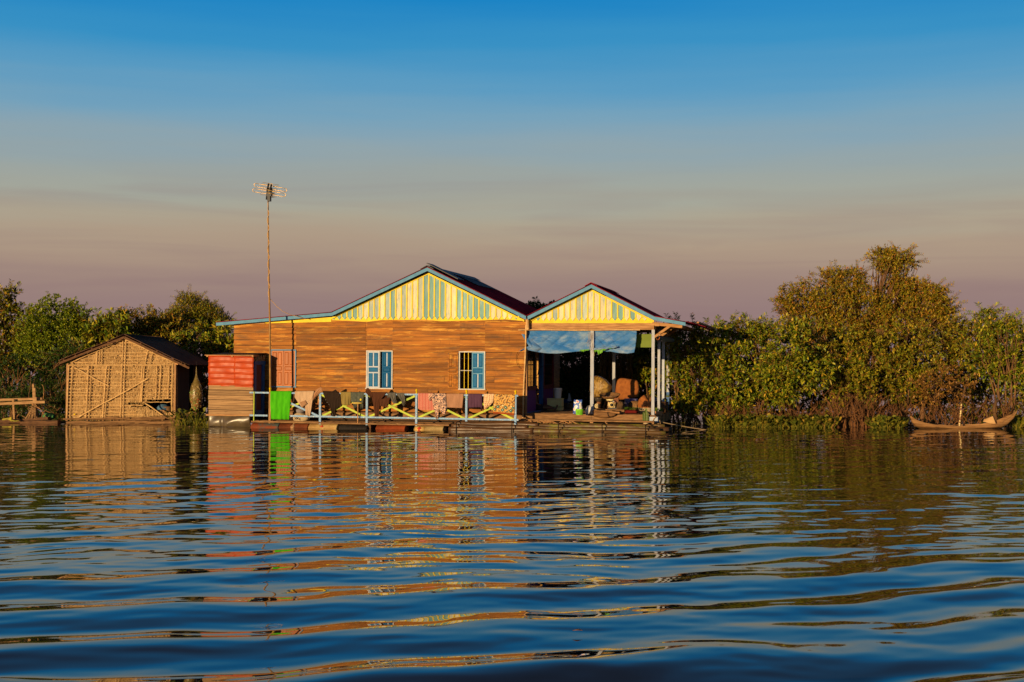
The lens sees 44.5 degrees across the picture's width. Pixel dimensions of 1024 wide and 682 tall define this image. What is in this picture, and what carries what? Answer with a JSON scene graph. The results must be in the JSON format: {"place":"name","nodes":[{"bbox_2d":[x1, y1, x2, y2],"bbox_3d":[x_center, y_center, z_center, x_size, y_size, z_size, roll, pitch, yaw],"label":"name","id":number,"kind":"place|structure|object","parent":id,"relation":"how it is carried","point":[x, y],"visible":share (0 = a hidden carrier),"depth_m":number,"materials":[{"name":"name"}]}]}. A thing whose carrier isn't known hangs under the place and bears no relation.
{"place":"outdoors","nodes":[
{"label":"outdoors","id":0,"kind":"place"},
{"bbox_2d":[157,406,170,416],"bbox_3d":[-12.346,2.522,44.514,0.540,0.400,0.536,0,-1,0],"label":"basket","id":1,"kind":"object","parent":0,"point":[168,410],"visible":0.46,"depth_m":44.29,"materials":[{"name":"wicker"}]},
{"bbox_2d":[156,404,167,409],"bbox_3d":[-12.399,2.341,44.466,0.511,0.200,0.532,0,-1,0],"label":"blue cloth","id":2,"kind":"object","parent":1,"relation":"on","point":[160,407],"visible":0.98,"depth_m":44.27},
{"bbox_2d":[0,363,1023,681],"bbox_3d":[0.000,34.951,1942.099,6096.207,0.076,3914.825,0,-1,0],"label":"water","id":3,"kind":"structure","parent":0,"point":[208,553],"depth_m":13.85,"materials":[{"name":"blue liquid"}]},
{"bbox_2d":[0,279,42,411],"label":"tree","id":4,"kind":"object","parent":3,"relation":"on","point":[7,306],"visible":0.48,"depth_m":52.83,"materials":[{"name":"green plant"}]},
{"bbox_2d":[0,384,64,422],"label":"jetty","id":5,"kind":"object","parent":3,"relation":"on","point":[37,419],"visible":0.94,"depth_m":43.82,"materials":[{"name":"brown wood"}]},
{"bbox_2d":[25,405,35,418],"bbox_3d":[-16.842,2.476,43.733,0.364,0.517,0.154,0,-1,0],"label":"stick bundle","id":6,"kind":"object","parent":5,"relation":"on","point":[32,410],"visible":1,"depth_m":43.73,"materials":[{"name":"brown wood"}]},
{"bbox_2d":[0,372,65,418],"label":"bush","id":7,"kind":"object","parent":3,"relation":"in","point":[57,403],"visible":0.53,"depth_m":46.63,"materials":[{"name":"green plant"}]},
{"bbox_2d":[10,365,25,383],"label":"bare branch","id":8,"kind":"object","parent":7,"relation":"attached to","point":[17,381],"visible":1,"depth_m":46.38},
{"bbox_2d":[0,338,83,416],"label":"bush","id":9,"kind":"object","parent":3,"relation":"on","point":[48,366],"visible":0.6,"depth_m":48.03,"materials":[{"name":"green plant"}]},
{"bbox_2d":[42,413,55,419],"bbox_3d":[-16.468,2.681,44.461,0.432,0.266,0.272,0,-1,0],"label":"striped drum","id":10,"kind":"object","parent":3,"relation":"on","point":[52,415],"visible":0.73,"depth_m":44.38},
{"bbox_2d":[6,291,95,413],"bbox_3d":[-18.117,0.650,49.971,3.310,5.371,2.864,1,-1,-41],"label":"tree","id":11,"kind":"object","parent":3,"relation":"on","point":[47,331],"visible":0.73,"depth_m":49.68,"materials":[{"name":"green plant"}]},
{"bbox_2d":[67,307,137,354],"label":"bush","id":12,"kind":"object","parent":3,"relation":"on","point":[101,328],"visible":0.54,"depth_m":48.73,"materials":[{"name":"green plant"}]},
{"bbox_2d":[0,333,233,411],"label":"tree","id":13,"kind":"object","parent":3,"relation":"on","point":[18,384],"visible":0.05,"depth_m":54.24,"materials":[{"name":"green plant"}]},
{"bbox_2d":[58,334,207,422],"bbox_3d":[-13.577,1.390,45.983,4.584,3.234,4.600,0,-1,0],"label":"thatched hut","id":14,"kind":"object","parent":3,"relation":"on","point":[127,378],"visible":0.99,"depth_m":43.96,"materials":[{"name":"wicker"}]},
{"bbox_2d":[189,362,202,410],"bbox_3d":[-11.212,1.612,44.381,0.462,1.752,0.471,0,-1,0],"label":"net sack","id":15,"kind":"object","parent":14,"relation":"hanging from","point":[195,400],"visible":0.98,"depth_m":44.29,"materials":[{"name":"fabric"}]},
{"bbox_2d":[104,302,193,353],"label":"bush","id":16,"kind":"object","parent":3,"relation":"on","point":[150,324],"visible":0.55,"depth_m":50.30,"materials":[{"name":"green plant"}]},
{"bbox_2d":[165,407,208,424],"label":"water plant","id":17,"kind":"object","parent":3,"relation":"on","point":[185,420],"visible":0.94,"depth_m":42.40,"materials":[{"name":"green plant"}]},
{"bbox_2d":[158,284,234,375],"bbox_3d":[-13.535,0.466,53.142,3.753,5.836,2.579,0,-1,0],"label":"tree","id":18,"kind":"object","parent":3,"relation":"on","point":[205,309],"visible":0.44,"depth_m":52.63,"materials":[{"name":"green plant"}]},
{"bbox_2d":[169,317,234,417],"bbox_3d":[-11.714,1.158,47.955,2.722,4.310,2.070,1,-1,-30],"label":"bush","id":19,"kind":"object","parent":3,"relation":"on","point":[222,343],"visible":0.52,"depth_m":47.84,"materials":[{"name":"green plant"}]},
{"bbox_2d":[206,353,262,426],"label":"red tin shed","id":20,"kind":"structure","parent":3,"relation":"on","point":[231,386],"depth_m":41.16,"materials":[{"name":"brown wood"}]},
{"bbox_2d":[254,355,265,414],"bbox_3d":[-8.402,1.460,41.464,0.091,1.983,0.879,0,-1,13],"label":"shed door","id":21,"kind":"structure","parent":20,"relation":"attached to","point":[259,376],"depth_m":41.55,"materials":[{"name":"blue paint"}]},
{"bbox_2d":[256,365,261,409],"bbox_3d":[-8.428,1.567,41.466,0.040,1.569,0.480,0,-1,13],"label":"door panel","id":22,"kind":"structure","parent":21,"relation":"in","point":[259,367],"depth_m":41.47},
{"bbox_2d":[250,422,280,427],"bbox_3d":[-8.001,2.935,40.819,0.966,0.546,0.540,0,-1,13],"label":"drum","id":23,"kind":"object","parent":3,"relation":"in","point":[264,425],"visible":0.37,"depth_m":40.65,"materials":[{"name":"paint"}]},
{"bbox_2d":[279,423,309,427],"bbox_3d":[-7.030,2.937,40.590,0.999,0.546,0.540,0,-1,13],"label":"drum","id":24,"kind":"object","parent":3,"relation":"in","point":[293,425],"visible":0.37,"depth_m":40.44,"materials":[{"name":"paint"}]},
{"bbox_2d":[308,423,339,428],"bbox_3d":[-6.046,2.940,40.358,0.979,0.546,0.540,0,-1,13],"label":"drum","id":25,"kind":"object","parent":3,"relation":"in","point":[328,426],"visible":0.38,"depth_m":40.20,"materials":[{"name":"paint"}]},
{"bbox_2d":[339,424,367,428],"bbox_3d":[-5.040,2.942,40.121,0.959,0.546,0.540,0,-1,13],"label":"drum","id":26,"kind":"object","parent":3,"relation":"in","point":[351,426],"visible":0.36,"depth_m":39.97,"materials":[{"name":"paint"}]},
{"bbox_2d":[376,425,408,429],"bbox_3d":[-3.822,2.945,39.834,0.978,0.546,0.540,0,-1,13],"label":"drum","id":27,"kind":"object","parent":3,"relation":"in","point":[401,427],"visible":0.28,"depth_m":39.70,"materials":[{"name":"paint"}]},
{"bbox_2d":[414,426,445,429],"bbox_3d":[-2.590,2.949,39.542,0.964,0.546,0.543,0,-1,13],"label":"drum","id":28,"kind":"object","parent":3,"relation":"in","point":[429,427],"visible":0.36,"depth_m":39.39,"materials":[{"name":"paint"}]},
{"bbox_2d":[216,265,714,428],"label":"floating house","id":29,"kind":"structure","parent":3,"relation":"on","point":[427,329],"depth_m":40.82,"materials":[{"name":"wood"}]},
{"bbox_2d":[252,182,304,420],"bbox_3d":[-7.629,-1.270,40.940,1.762,7.842,0.775,0,-1,-9],"label":"antenna mast","id":30,"kind":"object","parent":29,"relation":"on","point":[269,193],"visible":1,"depth_m":40.90,"materials":[{"name":"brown wood"}]},
{"bbox_2d":[271,349,296,386],"bbox_3d":[-7.655,0.917,41.894,0.956,1.274,0.135,0,-1,13],"label":"window","id":31,"kind":"structure","parent":29,"relation":"in","point":[283,363],"depth_m":41.85,"materials":[{"name":"orange wood"}]},
{"bbox_2d":[291,413,309,420],"bbox_3d":[-6.892,2.462,40.795,0.589,0.301,0.342,0,-1,13],"label":"rice sack","id":32,"kind":"object","parent":29,"relation":"on","point":[300,418],"visible":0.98,"depth_m":40.68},
{"bbox_2d":[365,350,392,388],"bbox_3d":[-4.356,0.944,41.112,0.948,1.270,0.143,0,-1,13],"label":"window","id":33,"kind":"structure","parent":29,"relation":"in","point":[372,356],"depth_m":41.09,"materials":[{"name":"white paint"}]},
{"bbox_2d":[249,387,518,425],"bbox_3d":[-4.189,2.106,39.894,9.032,1.232,0.108,0,-1,13],"label":"porch railing","id":34,"kind":"object","parent":29,"relation":"attached to","point":[416,417],"visible":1,"depth_m":39.76,"materials":[{"name":"blue wood"}]},
{"bbox_2d":[270,391,291,419],"bbox_3d":[-7.505,2.088,40.654,0.742,0.928,0.145,0,-1,13],"label":"towel","id":35,"kind":"object","parent":34,"relation":"hanging from","point":[280,401],"visible":1,"depth_m":40.61,"materials":[{"name":"fabric"}]},
{"bbox_2d":[295,391,314,415],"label":"trousers","id":36,"kind":"object","parent":34,"relation":"hanging from","point":[306,396],"visible":1,"depth_m":40.41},
{"bbox_2d":[313,387,321,399],"bbox_3d":[-6.278,1.698,40.322,0.319,0.437,0.064,0,-1,13],"label":"shirt","id":37,"kind":"object","parent":34,"relation":"hanging from","point":[317,391],"visible":1,"depth_m":40.32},
{"bbox_2d":[323,390,341,415],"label":"trousers","id":38,"kind":"object","parent":34,"relation":"hanging from","point":[333,399],"visible":1,"depth_m":40.20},
{"bbox_2d":[340,392,350,404],"bbox_3d":[-5.328,1.844,40.148,0.361,0.431,0.139,0,-1,13],"label":"cloth","id":39,"kind":"object","parent":34,"relation":"hanging from","point":[345,398],"visible":1,"depth_m":40.11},
{"bbox_2d":[351,392,364,408],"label":"jeans","id":40,"kind":"object","parent":34,"relation":"hanging from","point":[356,396],"visible":1,"depth_m":40.02,"materials":[{"name":"grey fabric"}]},
{"bbox_2d":[365,388,389,416],"bbox_3d":[-4.274,1.955,39.900,0.859,0.916,0.135,0,-1,13],"label":"jersey","id":41,"kind":"object","parent":34,"relation":"hanging from","point":[380,398],"visible":1,"depth_m":39.86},
{"bbox_2d":[387,392,404,405],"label":"jeans","id":42,"kind":"object","parent":34,"relation":"hanging from","point":[392,395],"visible":1,"depth_m":39.73,"materials":[{"name":"fabric"}]},
{"bbox_2d":[418,393,433,409],"bbox_3d":[-2.701,1.912,39.536,0.548,0.540,0.124,0,-1,13],"label":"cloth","id":43,"kind":"object","parent":34,"relation":"hanging from","point":[424,403],"visible":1,"depth_m":39.50,"materials":[{"name":"fabric"}]},
{"bbox_2d":[428,393,446,418],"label":"trousers","id":44,"kind":"object","parent":34,"relation":"hanging from","point":[438,400],"visible":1,"depth_m":39.37,"materials":[{"name":"fabric"}]},
{"bbox_2d":[446,393,464,407],"bbox_3d":[-1.786,1.878,39.322,0.582,0.459,0.121,0,-1,13],"label":"cloth","id":45,"kind":"object","parent":34,"relation":"hanging from","point":[454,400],"visible":1,"depth_m":39.27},
{"bbox_2d":[468,394,482,410],"bbox_3d":[-1.148,1.922,39.159,0.465,0.543,0.143,0,-1,13],"label":"shirt","id":46,"kind":"object","parent":34,"relation":"hanging from","point":[475,400],"visible":1,"depth_m":39.12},
{"bbox_2d":[483,393,493,408],"bbox_3d":[-0.716,1.888,39.051,0.348,0.496,0.156,0,-1,13],"label":"shirt","id":47,"kind":"object","parent":34,"relation":"hanging from","point":[488,400],"visible":1,"depth_m":39.03,"materials":[{"name":"fabric"}]},
{"bbox_2d":[493,394,514,414],"bbox_3d":[-0.237,1.978,38.948,0.698,0.652,0.135,0,-1,13],"label":"floral blanket","id":48,"kind":"object","parent":34,"relation":"hanging from","point":[503,403],"visible":1,"depth_m":38.90,"materials":[{"name":"fabric"}]},
{"bbox_2d":[427,263,463,280],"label":"roof panel","id":49,"kind":"structure","parent":29,"relation":"on","point":[444,271],"depth_m":40.55,"materials":[{"name":"metal"}]},
{"bbox_2d":[448,351,485,389],"bbox_3d":[-1.456,0.956,40.424,1.257,1.249,0.151,0,-1,13],"label":"window","id":50,"kind":"structure","parent":29,"relation":"in","point":[478,370],"depth_m":40.37,"materials":[{"name":"white paint"}]},
{"bbox_2d":[458,275,494,288],"bbox_3d":[-1.214,-2.058,44.030,0.684,0.357,2.600,0,-1,13],"label":"loose roofing sheet","id":51,"kind":"object","parent":29,"relation":"on","point":[476,282],"visible":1,"depth_m":43.79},
{"bbox_2d":[522,325,526,417],"bbox_3d":[0.397,0.961,39.880,0.148,2.967,0.047,0,-1,13],"label":"bamboo pole","id":52,"kind":"object","parent":29,"relation":"attached to","point":[524,373],"visible":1,"depth_m":39.86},
{"bbox_2d":[547,398,563,409],"bbox_3d":[1.472,2.141,42.358,0.519,0.401,0.380,0,-1,13],"label":"foam box","id":53,"kind":"object","parent":29,"relation":"on","point":[554,402],"visible":0.93,"depth_m":42.18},
{"bbox_2d":[554,388,561,397],"bbox_3d":[1.553,1.765,42.346,0.287,0.352,0.287,0,-1,0],"label":"bucket","id":54,"kind":"object","parent":53,"relation":"on","point":[557,392],"visible":1,"depth_m":42.24,"materials":[{"name":"white plastic"}]},
{"bbox_2d":[573,400,581,413],"bbox_3d":[2.067,2.071,39.422,0.295,0.453,0.110,0,-1,15],"label":"detergent bag","id":55,"kind":"object","parent":29,"relation":"on","point":[576,405],"visible":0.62,"depth_m":39.39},
{"bbox_2d":[516,329,639,368],"bbox_3d":[2.085,0.255,39.591,3.979,1.267,0.253,0,-1,14],"label":"tarpaulin","id":56,"kind":"object","parent":29,"relation":"hanging from","point":[555,341],"visible":1,"depth_m":39.63,"materials":[{"name":"blue plastic"}]},
{"bbox_2d":[585,405,590,414],"bbox_3d":[2.377,2.170,39.124,0.163,0.314,0.338,0,-1,-17],"label":"enamel plate","id":57,"kind":"object","parent":29,"relation":"on","point":[587,410],"visible":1,"depth_m":39.03,"materials":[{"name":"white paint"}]},
{"bbox_2d":[594,376,611,397],"bbox_3d":[2.978,1.532,42.022,0.723,0.735,0.665,0,-1,13],"label":"plastic bundle","id":58,"kind":"object","parent":29,"relation":"on","point":[602,385],"visible":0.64,"depth_m":41.79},
{"bbox_2d":[594,411,615,417],"bbox_3d":[2.907,2.300,39.143,0.690,0.227,0.220,0,-1,13],"label":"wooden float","id":59,"kind":"object","parent":29,"relation":"attached to","point":[600,414],"visible":1,"depth_m":39.07,"materials":[{"name":"brown wood"}]},
{"bbox_2d":[594,408,627,413],"bbox_3d":[3.172,2.249,40.152,1.077,0.144,0.765,0,-1,13],"label":"pallet","id":60,"kind":"object","parent":29,"relation":"on","point":[622,411],"visible":0.63,"depth_m":39.78,"materials":[{"name":"brown wood"}]},
{"bbox_2d":[606,398,618,408],"bbox_3d":[3.213,1.975,39.969,0.415,0.396,0.282,0,-1,13],"label":"engine","id":61,"kind":"object","parent":60,"relation":"on","point":[611,405],"visible":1,"depth_m":39.88,"materials":[{"name":"beige paint"}]},
{"bbox_2d":[599,392,619,398],"bbox_3d":[3.133,1.761,40.111,0.688,0.223,0.678,0,-1,0],"label":"winnowing basket","id":62,"kind":"object","parent":61,"relation":"on","point":[615,394],"visible":1,"depth_m":40.29,"materials":[{"name":"wicker"}]},
{"bbox_2d":[616,401,623,408],"bbox_3d":[3.455,2.048,39.869,0.244,0.285,0.323,0,-1,14],"label":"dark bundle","id":63,"kind":"object","parent":60,"relation":"on","point":[620,404],"visible":1,"depth_m":39.75,"materials":[{"name":"fabric"}]},
{"bbox_2d":[598,351,632,402],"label":"hanging vine","id":64,"kind":"object","parent":29,"relation":"hanging from","point":[603,364],"visible":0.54,"depth_m":46.47,"materials":[{"name":"green plant"}]},
{"bbox_2d":[615,378,638,399],"bbox_3d":[3.874,1.609,42.036,0.806,0.729,0.327,0,-1,13],"label":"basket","id":65,"kind":"object","parent":29,"relation":"on","point":[627,388],"visible":0.91,"depth_m":41.92,"materials":[{"name":"wicker"}]},
{"bbox_2d":[625,410,637,412],"bbox_3d":[3.758,2.218,39.287,0.416,0.116,0.312,0,-1,14],"label":"red cloth","id":66,"kind":"object","parent":29,"relation":"on","point":[631,411],"visible":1,"depth_m":39.16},
{"bbox_2d":[635,334,651,346],"bbox_3d":[4.106,-0.008,39.531,0.838,0.422,0.030,0,-1,13],"label":"green sheet","id":67,"kind":"object","parent":29,"relation":"hanging from","point":[643,340],"visible":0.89,"depth_m":39.51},
{"bbox_2d":[658,336,674,342],"bbox_3d":[5.091,-0.061,41.098,0.207,0.208,3.751,0,-1,14],"label":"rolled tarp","id":68,"kind":"object","parent":29,"relation":"attached to","point":[667,339],"visible":0.99,"depth_m":40.56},
{"bbox_2d":[660,421,706,429],"bbox_3d":[6.076,2.742,39.521,3.243,0.475,0.034,0,-1,-23],"label":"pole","id":69,"kind":"object","parent":29,"relation":"attached to","point":[683,426],"visible":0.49,"depth_m":39.21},
{"bbox_2d":[448,420,538,431],"bbox_3d":[-0.553,2.669,38.969,2.783,0.395,0.758,0,-1,13],"label":"log raft","id":70,"kind":"object","parent":3,"relation":"on","point":[499,425],"visible":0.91,"depth_m":38.84,"materials":[{"name":"wood"}]},
{"bbox_2d":[544,351,607,408],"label":"bush","id":71,"kind":"object","parent":3,"relation":"on","point":[574,380],"visible":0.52,"depth_m":47.73,"materials":[{"name":"green plant"}]},
{"bbox_2d":[528,422,671,432],"bbox_3d":[2.447,2.693,38.524,4.877,0.417,1.149,0,-1,13],"label":"log raft","id":72,"kind":"object","parent":3,"relation":"on","point":[605,427],"visible":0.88,"depth_m":38.22,"materials":[{"name":"wood"}]},
{"bbox_2d":[522,420,576,423],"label":"driftwood litter","id":73,"kind":"object","parent":72,"relation":"on","point":[545,421],"visible":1,"depth_m":38.80,"materials":[{"name":"brown wood"}]},
{"bbox_2d":[576,409,582,414],"bbox_3d":[2.089,2.197,38.723,0.245,0.182,0.199,0,-1,0],"label":"plastic basket","id":74,"kind":"object","parent":72,"relation":"on","point":[579,411],"visible":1,"depth_m":38.64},
{"bbox_2d":[526,296,682,409],"bbox_3d":[3.882,0.779,50.032,7.277,5.159,3.321,0,-1,0],"label":"tree","id":75,"kind":"object","parent":3,"relation":"on","point":[537,305],"visible":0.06,"depth_m":49.69,"materials":[{"name":"green plant"}]},
{"bbox_2d":[581,351,638,407],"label":"bush","id":76,"kind":"object","parent":3,"relation":"on","point":[597,364],"visible":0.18,"depth_m":47.24,"materials":[{"name":"green plant"}]},
{"bbox_2d":[618,333,685,403],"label":"bush","id":77,"kind":"object","parent":3,"relation":"on","point":[643,373],"visible":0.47,"depth_m":46.89,"materials":[{"name":"green plant"}]},
{"bbox_2d":[670,399,718,424],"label":"bare shrub","id":78,"kind":"object","parent":3,"relation":"in","point":[682,418],"visible":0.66,"depth_m":42.77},
{"bbox_2d":[661,312,732,423],"bbox_3d":[6.355,1.086,43.062,2.491,4.292,2.110,0,-1,0],"label":"bush","id":79,"kind":"object","parent":3,"relation":"in","point":[696,357],"visible":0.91,"depth_m":42.73,"materials":[{"name":"green plant"}]},
{"bbox_2d":[686,310,767,417],"bbox_3d":[7.449,1.072,43.169,3.083,4.338,1.997,0,-1,0],"label":"bush","id":80,"kind":"object","parent":3,"relation":"on","point":[725,370],"visible":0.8,"depth_m":42.99,"materials":[{"name":"green plant"}]},
{"bbox_2d":[661,320,813,416],"bbox_3d":[8.854,1.226,48.262,6.277,4.209,3.203,0,-1,0],"label":"tree","id":81,"kind":"object","parent":3,"relation":"on","point":[785,341],"visible":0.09,"depth_m":48.04,"materials":[{"name":"green plant"}]},
{"bbox_2d":[710,396,776,416],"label":"bare shrub","id":82,"kind":"object","parent":3,"relation":"in","point":[755,410],"visible":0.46,"depth_m":41.87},
{"bbox_2d":[732,312,787,415],"bbox_3d":[8.601,1.095,43.527,2.083,4.266,1.452,0,-1,11],"label":"bush","id":83,"kind":"object","parent":3,"relation":"on","point":[758,335],"visible":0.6,"depth_m":43.34,"materials":[{"name":"green plant"}]},
{"bbox_2d":[752,311,840,415],"bbox_3d":[9.604,1.115,42.029,3.109,4.194,1.680,0,-1,0],"label":"bush","id":84,"kind":"object","parent":3,"relation":"on","point":[788,369],"visible":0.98,"depth_m":41.80,"materials":[{"name":"green plant"}]},
{"bbox_2d":[767,396,842,426],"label":"bare shrub","id":85,"kind":"object","parent":3,"relation":"in","point":[787,409],"visible":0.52,"depth_m":41.46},
{"bbox_2d":[810,382,883,427],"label":"bare shrub","id":86,"kind":"object","parent":3,"relation":"in","point":[862,423],"visible":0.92,"depth_m":40.95,"materials":[{"name":"plant"}]},
{"bbox_2d":[806,318,899,422],"bbox_3d":[11.736,1.220,43.339,3.251,4.047,2.204,0,-1,0],"label":"bush","id":87,"kind":"object","parent":3,"relation":"on","point":[852,378],"visible":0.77,"depth_m":43.19,"materials":[{"name":"green plant"}]},
{"bbox_2d":[704,412,1023,427],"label":"water plants","id":88,"kind":"object","parent":3,"relation":"on","point":[770,421],"visible":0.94,"depth_m":40.66,"materials":[{"name":"green plant"}]},
{"bbox_2d":[767,241,967,419],"bbox_3d":[13.198,-0.238,46.599,7.472,7.099,2.930,0,-1,0],"label":"tree","id":89,"kind":"object","parent":3,"relation":"on","point":[903,293],"visible":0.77,"depth_m":46.25,"materials":[{"name":"green plant"}]},
{"bbox_2d":[789,332,967,417],"bbox_3d":[14.388,1.385,49.433,7.193,3.934,3.766,0,-1,0],"label":"tree","id":90,"kind":"object","parent":3,"relation":"on","point":[813,396],"visible":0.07,"depth_m":48.76,"materials":[{"name":"green plant"}]},
{"bbox_2d":[851,391,928,426],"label":"bare shrub","id":91,"kind":"object","parent":3,"relation":"in","point":[885,409],"visible":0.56,"depth_m":41.81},
{"bbox_2d":[788,393,997,422],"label":"dead trunks","id":92,"kind":"object","parent":3,"relation":"on","point":[985,411],"visible":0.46,"depth_m":42.22,"materials":[{"name":"wood"}]},
{"bbox_2d":[860,317,948,419],"bbox_3d":[13.783,1.193,43.823,3.120,4.093,1.861,0,-1,0],"label":"bush","id":93,"kind":"object","parent":3,"relation":"on","point":[903,361],"visible":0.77,"depth_m":43.60,"materials":[{"name":"green plant"}]},
{"bbox_2d":[902,361,977,424],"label":"bush","id":94,"kind":"object","parent":3,"relation":"on","point":[942,385],"visible":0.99,"depth_m":42.26,"materials":[{"name":"brown plant"}]},
{"bbox_2d":[922,395,986,424],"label":"bare shrub","id":95,"kind":"object","parent":3,"relation":"on","point":[933,418],"visible":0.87,"depth_m":41.90,"materials":[{"name":"plant"}]},
{"bbox_2d":[923,312,997,420],"bbox_3d":[16.113,1.096,44.939,3.126,4.313,1.705,0,-1,0],"label":"bush","id":96,"kind":"object","parent":3,"relation":"on","point":[954,352],"visible":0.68,"depth_m":44.77,"materials":[{"name":"green plant"}]},
{"bbox_2d":[910,411,1016,428],"bbox_3d":[14.440,2.553,40.418,3.414,0.648,0.930,0,-1,0],"label":"canoe","id":97,"kind":"object","parent":3,"relation":"on","point":[1003,421],"visible":0.95,"depth_m":39.99,"materials":[{"name":"brown wood"}]},
{"bbox_2d":[983,416,995,423],"bbox_3d":[15.459,2.554,40.423,0.540,0.268,0.320,0,-1,0],"label":"wooden box","id":98,"kind":"object","parent":97,"relation":"in","point":[991,419],"visible":0.93,"depth_m":40.30,"materials":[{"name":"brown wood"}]},
{"bbox_2d":[929,319,1023,417],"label":"tree","id":99,"kind":"object","parent":3,"relation":"in","point":[979,390],"visible":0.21,"depth_m":48.59,"materials":[{"name":"green plant"}]},
{"bbox_2d":[960,302,1023,418],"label":"bush","id":100,"kind":"object","parent":3,"relation":"on","point":[1012,350],"visible":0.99,"depth_m":42.87,"materials":[{"name":"green plant"}]},
{"bbox_2d":[961,394,1023,423],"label":"bare shrub","id":101,"kind":"object","parent":3,"relation":"in","point":[989,415],"visible":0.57,"depth_m":42.23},
{"bbox_2d":[0,0,1023,361],"label":"sky","id":102,"kind":"structure","parent":0,"point":[702,158],"materials":[{"name":"blue"}]},
{"bbox_2d":[564,403,573,408],"bbox_3d":[1.973,2.261,43.541,0.439,0.203,0.439,0,-1,0],"label":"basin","id":103,"kind":"object","parent":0,"point":[568,405],"visible":0.75,"depth_m":43.37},
{"bbox_2d":[624,398,637,405],"bbox_3d":[3.906,2.113,41.032,0.462,0.443,0.462,0,-1,0],"label":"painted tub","id":104,"kind":"object","parent":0,"point":[627,401],"visible":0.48,"depth_m":40.88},
{"bbox_2d":[628,401,637,410],"bbox_3d":[3.931,2.133,40.488,0.342,0.395,0.400,0,-1,14],"label":"fish basket","id":105,"kind":"object","parent":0,"point":[632,404],"visible":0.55,"depth_m":40.34,"materials":[{"name":"wicker"}]},
{"bbox_2d":[638,408,650,413],"bbox_3d":[4.276,2.228,40.053,0.496,0.190,0.397,0,-1,0],"label":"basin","id":106,"kind":"object","parent":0,"point":[641,410],"visible":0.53,"depth_m":39.91,"materials":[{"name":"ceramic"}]},
{"bbox_2d":[638,395,649,407],"bbox_3d":[4.237,1.951,40.096,0.405,0.451,0.426,0,-1,12],"label":"sackcloth bundle","id":107,"kind":"object","parent":106,"relation":"on","point":[642,399],"visible":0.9,"depth_m":39.94,"materials":[{"name":"brown fabric"}]},
{"bbox_2d":[641,400,650,407],"bbox_3d":[4.295,2.016,39.867,0.362,0.246,0.207,0,-1,0],"label":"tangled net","id":108,"kind":"object","parent":106,"relation":"on","point":[646,403],"visible":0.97,"depth_m":39.83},
{"bbox_2d":[642,408,647,420],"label":"cactus","id":109,"kind":"object","parent":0,"point":[645,416],"visible":0.95,"depth_m":38.84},
{"bbox_2d":[655,407,662,414],"bbox_3d":[4.633,2.222,39.578,0.318,0.260,0.247,0,-1,0],"label":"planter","id":110,"kind":"object","parent":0,"point":[659,411],"visible":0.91,"depth_m":39.51,"materials":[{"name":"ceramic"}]},
{"bbox_2d":[655,398,667,412],"bbox_3d":[4.842,2.097,40.933,0.472,0.485,0.315,0,-1,13],"label":"covered bowl","id":111,"kind":"object","parent":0,"point":[664,406],"visible":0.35,"depth_m":40.77,"materials":[{"name":"black paint"}]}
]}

